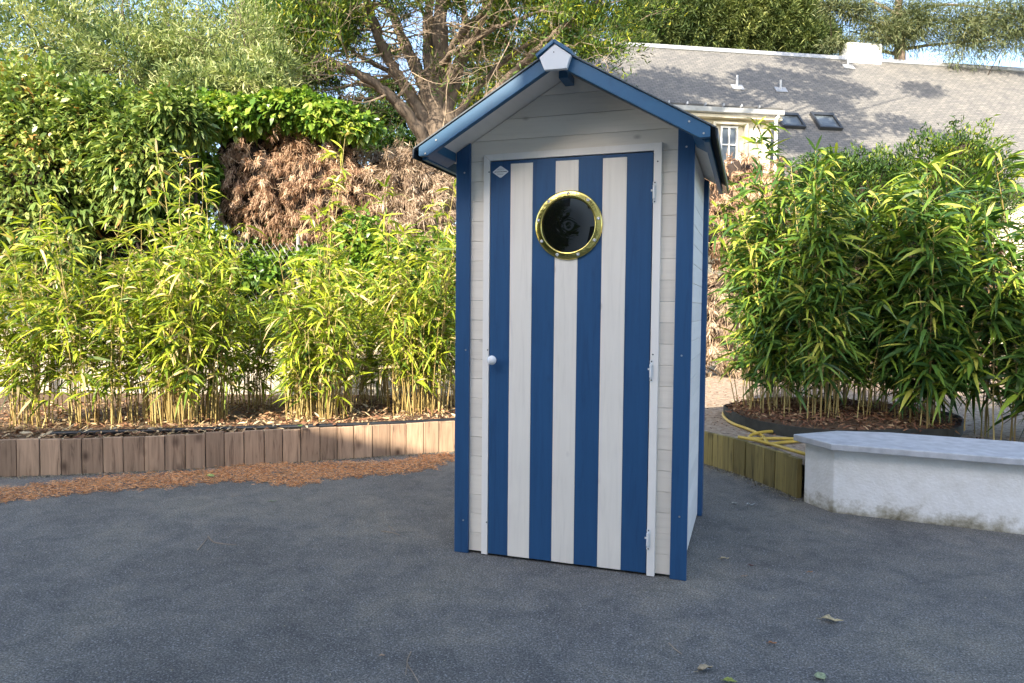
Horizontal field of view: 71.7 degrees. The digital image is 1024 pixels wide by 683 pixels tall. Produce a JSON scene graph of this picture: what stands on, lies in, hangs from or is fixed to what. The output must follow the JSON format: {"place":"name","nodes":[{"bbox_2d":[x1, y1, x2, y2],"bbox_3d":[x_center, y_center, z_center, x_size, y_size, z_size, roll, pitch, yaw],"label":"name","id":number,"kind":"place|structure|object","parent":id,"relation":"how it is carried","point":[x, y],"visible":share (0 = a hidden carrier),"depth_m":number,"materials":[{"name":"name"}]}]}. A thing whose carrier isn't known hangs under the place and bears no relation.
{"place":"outdoors","nodes":[
{"label":"outdoors","id":0,"kind":"place"},
{"bbox_2d":[0,392,454,442],"bbox_3d":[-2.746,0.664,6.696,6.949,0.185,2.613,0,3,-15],"label":"leaf litter","id":1,"kind":"object","parent":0,"point":[138,424],"visible":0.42,"depth_m":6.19,"materials":[{"name":"brown plant"}]},
{"bbox_2d":[0,189,116,430],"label":"bamboo clump","id":2,"kind":"object","parent":1,"relation":"on","point":[27,356],"visible":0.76,"depth_m":5.84,"materials":[{"name":"green plant"}]},
{"bbox_2d":[0,46,134,394],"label":"evergreen shrub","id":3,"kind":"object","parent":1,"relation":"on","point":[26,169],"visible":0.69,"depth_m":7.66,"materials":[{"name":"green plant"}]},
{"bbox_2d":[11,206,184,428],"bbox_3d":[-3.471,-0.198,6.057,1.195,1.898,1.334,1,3,19],"label":"bamboo clump","id":4,"kind":"object","parent":1,"relation":"on","point":[108,328],"visible":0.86,"depth_m":5.87,"materials":[{"name":"green plant"}]},
{"bbox_2d":[61,198,152,322],"bbox_3d":[-5.154,-0.930,8.796,2.557,3.469,1.465,1,3,19],"label":"dead conifer","id":5,"kind":"object","parent":1,"relation":"on","point":[106,233],"visible":0.04,"depth_m":8.46,"materials":[{"name":"plant"}]},
{"bbox_2d":[37,71,223,390],"bbox_3d":[-4.347,-1.151,8.108,2.061,3.804,1.447,1,3,19],"label":"evergreen shrub","id":6,"kind":"object","parent":1,"relation":"on","point":[118,163],"visible":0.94,"depth_m":7.67,"materials":[{"name":"green plant"}]},
{"bbox_2d":[0,0,305,299],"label":"acacia tree","id":7,"kind":"object","parent":1,"relation":"on","point":[215,75],"visible":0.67,"depth_m":9.72,"materials":[{"name":"green plant"}]},
{"bbox_2d":[0,0,333,94],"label":"acacia tree","id":8,"kind":"object","parent":1,"relation":"on","point":[101,15],"visible":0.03,"depth_m":11.89,"materials":[{"name":"green plant"}]},
{"bbox_2d":[121,143,233,308],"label":"ivy","id":9,"kind":"object","parent":1,"relation":"on","point":[209,159],"visible":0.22,"depth_m":8.18,"materials":[{"name":"green plant"}]},
{"bbox_2d":[20,0,335,204],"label":"acacia tree","id":10,"kind":"object","parent":1,"relation":"on","point":[201,38],"visible":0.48,"depth_m":9.95,"materials":[{"name":"green plant"}]},
{"bbox_2d":[113,139,266,426],"bbox_3d":[-2.818,-0.558,6.208,1.266,2.594,1.397,1,3,19],"label":"bamboo clump","id":11,"kind":"object","parent":1,"relation":"on","point":[187,323],"visible":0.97,"depth_m":6.04,"materials":[{"name":"green plant"}]},
{"bbox_2d":[9,222,455,325],"bbox_3d":[-3.164,-0.383,8.734,5.986,2.282,0.774,1,3,0],"label":"ivy","id":12,"kind":"object","parent":1,"relation":"on","point":[260,247],"visible":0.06,"depth_m":8.53,"materials":[{"name":"green plant"}]},
{"bbox_2d":[201,278,296,410],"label":"bamboo clump","id":13,"kind":"object","parent":1,"relation":"on","point":[248,368],"visible":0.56,"depth_m":7.02,"materials":[{"name":"green plant"}]},
{"bbox_2d":[49,418,454,436],"bbox_3d":[-1.896,0.702,5.837,3.374,0.042,0.124,0,3,-16],"label":"irrigation pipe","id":14,"kind":"object","parent":1,"relation":"on","point":[177,430],"visible":0.66,"depth_m":5.72,"materials":[{"name":"black plastic"}]},
{"bbox_2d":[190,121,339,257],"bbox_3d":[-2.977,-1.029,8.831,2.064,3.703,1.359,0,3,-8],"label":"dead conifer","id":15,"kind":"object","parent":1,"relation":"on","point":[252,171],"visible":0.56,"depth_m":8.50,"materials":[{"name":"brown plant"}]},
{"bbox_2d":[196,84,386,323],"bbox_3d":[-2.740,-1.152,8.618,2.444,3.802,1.060,1,3,3],"label":"ivy","id":16,"kind":"object","parent":1,"relation":"on","point":[307,112],"visible":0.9,"depth_m":8.25,"materials":[{"name":"green plant"}]},
{"bbox_2d":[254,121,376,421],"bbox_3d":[-1.793,-0.658,6.499,1.128,2.792,1.223,0,3,-8],"label":"bamboo clump","id":17,"kind":"object","parent":1,"relation":"on","point":[306,361],"visible":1,"depth_m":6.39,"materials":[{"name":"green plant"}]},
{"bbox_2d":[210,207,430,393],"bbox_3d":[-2.160,-0.396,8.199,2.575,2.352,0.565,1,3,4],"label":"ivy","id":18,"kind":"object","parent":1,"relation":"on","point":[347,238],"visible":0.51,"depth_m":8.07,"materials":[{"name":"green plant"}]},
{"bbox_2d":[254,137,390,274],"bbox_3d":[-2.292,-0.979,8.778,1.620,3.622,1.267,1,3,19],"label":"dead conifer","id":19,"kind":"object","parent":1,"relation":"on","point":[310,168],"visible":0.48,"depth_m":8.46,"materials":[{"name":"brown plant"}]},
{"bbox_2d":[330,261,411,404],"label":"bamboo clump","id":20,"kind":"object","parent":1,"relation":"on","point":[362,395],"visible":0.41,"depth_m":7.45,"materials":[{"name":"green plant"}]},
{"bbox_2d":[346,184,455,273],"bbox_3d":[-1.298,-0.556,8.826,1.764,2.791,1.260,1,3,19],"label":"dead conifer","id":21,"kind":"object","parent":1,"relation":"on","point":[422,225],"visible":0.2,"depth_m":8.54,"materials":[{"name":"brown plant"}]},
{"bbox_2d":[350,135,455,224],"bbox_3d":[-1.379,-0.910,9.052,1.959,3.475,1.436,1,3,19],"label":"dead conifer","id":22,"kind":"object","parent":1,"relation":"on","point":[405,170],"visible":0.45,"depth_m":8.65,"materials":[{"name":"brown plant"}]},
{"bbox_2d":[354,175,455,416],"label":"bamboo clump","id":23,"kind":"object","parent":1,"relation":"on","point":[414,333],"visible":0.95,"depth_m":6.72,"materials":[{"name":"green plant"}]},
{"bbox_2d":[418,246,455,405],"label":"bamboo clump","id":24,"kind":"object","parent":1,"relation":"on","point":[452,368],"visible":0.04,"depth_m":7.26,"materials":[{"name":"green plant"}]},
{"bbox_2d":[0,305,1014,356],"bbox_3d":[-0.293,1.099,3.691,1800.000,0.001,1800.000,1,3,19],"label":"ground","id":25,"kind":"structure","parent":0,"point":[164,314],"depth_m":71.93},
{"bbox_2d":[355,77,416,167],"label":"background conifer","id":26,"kind":"object","parent":25,"relation":"on","point":[407,133],"visible":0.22,"depth_m":18.98,"materials":[{"name":"green plant"}]},
{"bbox_2d":[142,0,697,213],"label":"cypress tree","id":27,"kind":"object","parent":25,"relation":"on","point":[580,26],"visible":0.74,"depth_m":12.54,"materials":[{"name":"green plant"}]},
{"bbox_2d":[448,19,587,110],"bbox_3d":[-0.266,-4.799,21.546,5.461,9.923,2.926,0,3,-19],"label":"background conifer","id":28,"kind":"object","parent":25,"relation":"on","point":[476,97],"visible":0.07,"depth_m":21.00,"materials":[{"name":"green plant"}]},
{"bbox_2d":[606,0,844,54],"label":"cypress","id":29,"kind":"object","parent":25,"relation":"on","point":[794,26],"visible":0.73,"depth_m":31.16,"materials":[{"name":"green plant"}]},
{"bbox_2d":[578,42,1023,343],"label":"house","id":30,"kind":"structure","parent":25,"relation":"on","point":[871,97],"depth_m":25.91,"materials":[{"name":"stone"}]},
{"bbox_2d":[720,126,737,162],"bbox_3d":[6.395,-5.803,20.909,0.537,1.080,0.058,0,3,-8],"label":"window","id":31,"kind":"structure","parent":30,"relation":"in","point":[728,135],"depth_m":20.91,"materials":[{"name":"white paint"}]},
{"bbox_2d":[812,0,1023,74],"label":"pine","id":32,"kind":"object","parent":25,"relation":"on","point":[896,28],"visible":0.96,"depth_m":28.00,"materials":[{"name":"green plant"}]},
{"bbox_2d":[0,430,1023,682],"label":"driveway","id":33,"kind":"structure","parent":0,"point":[106,578],"depth_m":3.12,"materials":[{"name":"grey asphalt"}]},
{"bbox_2d":[197,536,235,549],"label":"twig","id":34,"kind":"object","parent":33,"relation":"on","point":[214,542],"visible":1,"depth_m":3.76,"materials":[{"name":"grey wood"}]},
{"bbox_2d":[0,452,454,503],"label":"needle litter","id":35,"kind":"object","parent":33,"relation":"on","point":[187,478],"visible":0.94,"depth_m":5.20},
{"bbox_2d":[0,421,454,476],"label":"timber edging","id":36,"kind":"object","parent":33,"relation":"on","point":[37,456],"visible":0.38,"depth_m":5.52,"materials":[{"name":"brown wood"}]},
{"bbox_2d":[0,324,454,395],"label":"garden wall","id":37,"kind":"structure","parent":33,"relation":"on","point":[242,385],"depth_m":8.23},
{"bbox_2d":[5,234,455,324],"bbox_3d":[-3.931,-0.711,8.260,10.128,1.100,0.053,1,3,0],"label":"chain link fence","id":38,"kind":"object","parent":37,"relation":"on","point":[297,243],"visible":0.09,"depth_m":8.23,"materials":[{"name":"metal"}]},
{"bbox_2d":[212,225,455,345],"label":"ivy","id":39,"kind":"object","parent":37,"relation":"attached to","point":[436,235],"visible":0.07,"depth_m":8.17,"materials":[{"name":"green plant"}]},
{"bbox_2d":[0,450,802,500],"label":"grit","id":40,"kind":"object","parent":33,"relation":"on","point":[409,455],"visible":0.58,"depth_m":5.35,"materials":[{"name":"gravel"}]},
{"bbox_2d":[405,651,418,682],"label":"twig","id":41,"kind":"object","parent":33,"relation":"on","point":[409,667],"visible":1,"depth_m":2.47,"materials":[{"name":"grey wood"}]},
{"bbox_2d":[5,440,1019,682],"bbox_3d":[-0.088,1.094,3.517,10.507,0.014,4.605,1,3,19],"label":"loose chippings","id":42,"kind":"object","parent":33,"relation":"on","point":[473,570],"visible":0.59,"depth_m":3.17,"materials":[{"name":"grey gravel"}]},
{"bbox_2d":[412,39,728,580],"bbox_3d":[0.411,-0.133,3.854,1.394,2.434,1.505,1,3,19],"label":"beach cabin","id":43,"kind":"object","parent":33,"relation":"on","point":[582,209],"visible":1,"depth_m":3.42,"materials":[{"name":"white wood"}]},
{"bbox_2d":[488,152,653,572],"bbox_3d":[0.269,0.102,3.453,0.799,1.975,0.032,1,3,19],"label":"door","id":44,"kind":"structure","parent":43,"relation":"in","point":[570,340],"depth_m":3.43,"materials":[{"name":"wood"}]},
{"bbox_2d":[694,664,712,671],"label":"fallen leaf","id":45,"kind":"object","parent":33,"relation":"on","point":[702,666],"visible":1,"depth_m":2.48,"materials":[{"name":"beige plant"}]},
{"bbox_2d":[720,677,736,681],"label":"fallen leaf","id":46,"kind":"object","parent":33,"relation":"on","point":[729,679],"visible":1,"depth_m":2.40,"materials":[{"name":"green plant"}]},
{"bbox_2d":[704,431,801,497],"bbox_3d":[1.496,0.883,5.706,0.325,0.293,2.052,-1,3,-33],"label":"timber edging","id":47,"kind":"object","parent":33,"relation":"on","point":[776,469],"visible":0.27,"depth_m":5.24,"materials":[{"name":"brown wood"}]},
{"bbox_2d":[814,672,825,679],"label":"fallen leaf","id":48,"kind":"object","parent":33,"relation":"on","point":[820,675],"visible":1,"depth_m":2.44,"materials":[{"name":"green plant"}]},
{"bbox_2d":[819,614,842,620],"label":"fallen leaf","id":49,"kind":"object","parent":33,"relation":"on","point":[827,616],"visible":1,"depth_m":2.88,"materials":[{"name":"beige plant"}]},
{"bbox_2d":[794,431,1023,534],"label":"wall","id":50,"kind":"structure","parent":33,"relation":"on","point":[972,483],"depth_m":4.27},
{"bbox_2d":[0,0,1023,247],"label":"sky","id":51,"kind":"structure","parent":0,"point":[1013,63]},
{"bbox_2d":[704,359,1023,464],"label":"sandy ground","id":52,"kind":"structure","parent":0,"point":[719,398],"depth_m":7.21,"materials":[{"name":"beige sand"}]},
{"bbox_2d":[706,264,758,378],"bbox_3d":[3.392,-0.238,11.041,2.198,2.037,1.409,1,3,19],"label":"dead conifer","id":53,"kind":"object","parent":52,"relation":"on","point":[714,312],"visible":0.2,"depth_m":10.77,"materials":[{"name":"brown plant"}]},
{"bbox_2d":[704,149,800,376],"bbox_3d":[3.461,-1.121,10.967,2.444,3.807,1.635,1,3,19],"label":"dead conifer","id":54,"kind":"object","parent":52,"relation":"on","point":[733,168],"visible":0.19,"depth_m":10.53,"materials":[{"name":"brown plant"}]},
{"bbox_2d":[722,409,832,455],"bbox_3d":[2.235,0.677,5.986,0.952,0.177,2.367,1,3,19],"label":"garden hose","id":55,"kind":"object","parent":52,"relation":"on","point":[762,437],"visible":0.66,"depth_m":5.59,"materials":[{"name":"yellow rubber"}]},
{"bbox_2d":[765,243,870,283],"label":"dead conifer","id":56,"kind":"object","parent":52,"relation":"on","point":[838,277],"visible":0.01,"depth_m":10.84,"materials":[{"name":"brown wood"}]},
{"bbox_2d":[724,394,962,433],"bbox_3d":[2.965,0.633,6.500,1.940,0.120,1.940,1,3,19],"label":"soil mound","id":57,"kind":"object","parent":52,"relation":"on","point":[851,422],"visible":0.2,"depth_m":5.95,"materials":[{"name":"brown plant"}]},
{"bbox_2d":[707,116,937,420],"bbox_3d":[2.770,-0.660,6.402,2.043,2.717,1.931,0,3,-5],"label":"bamboo clump","id":58,"kind":"object","parent":57,"relation":"on","point":[798,322],"visible":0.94,"depth_m":6.03,"materials":[{"name":"green plant"}]},
{"bbox_2d":[840,149,1023,430],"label":"bamboo clump","id":59,"kind":"object","parent":57,"relation":"on","point":[931,333],"visible":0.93,"depth_m":5.59,"materials":[{"name":"green plant"}]},
{"bbox_2d":[723,397,963,436],"bbox_3d":[2.977,0.714,6.468,2.026,0.147,2.013,1,3,19],"label":"root barrier","id":60,"kind":"object","parent":52,"relation":"on","point":[777,429],"visible":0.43,"depth_m":5.81,"materials":[{"name":"black plastic"}]},
{"bbox_2d":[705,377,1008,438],"bbox_3d":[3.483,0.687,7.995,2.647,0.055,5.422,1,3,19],"label":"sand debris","id":61,"kind":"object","parent":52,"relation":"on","point":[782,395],"visible":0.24,"depth_m":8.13,"materials":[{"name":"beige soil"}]},
{"bbox_2d":[784,114,1023,276],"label":"green conifer","id":62,"kind":"object","parent":52,"relation":"on","point":[876,171],"visible":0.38,"depth_m":10.12,"materials":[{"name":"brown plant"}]},
{"bbox_2d":[860,192,1023,367],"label":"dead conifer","id":63,"kind":"object","parent":52,"relation":"on","point":[999,252],"depth_m":11.16,"materials":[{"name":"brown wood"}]},
{"bbox_2d":[935,139,1023,440],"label":"bamboo clump","id":64,"kind":"object","parent":52,"relation":"on","point":[1012,394],"visible":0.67,"depth_m":5.44,"materials":[{"name":"green plant"}]}
]}

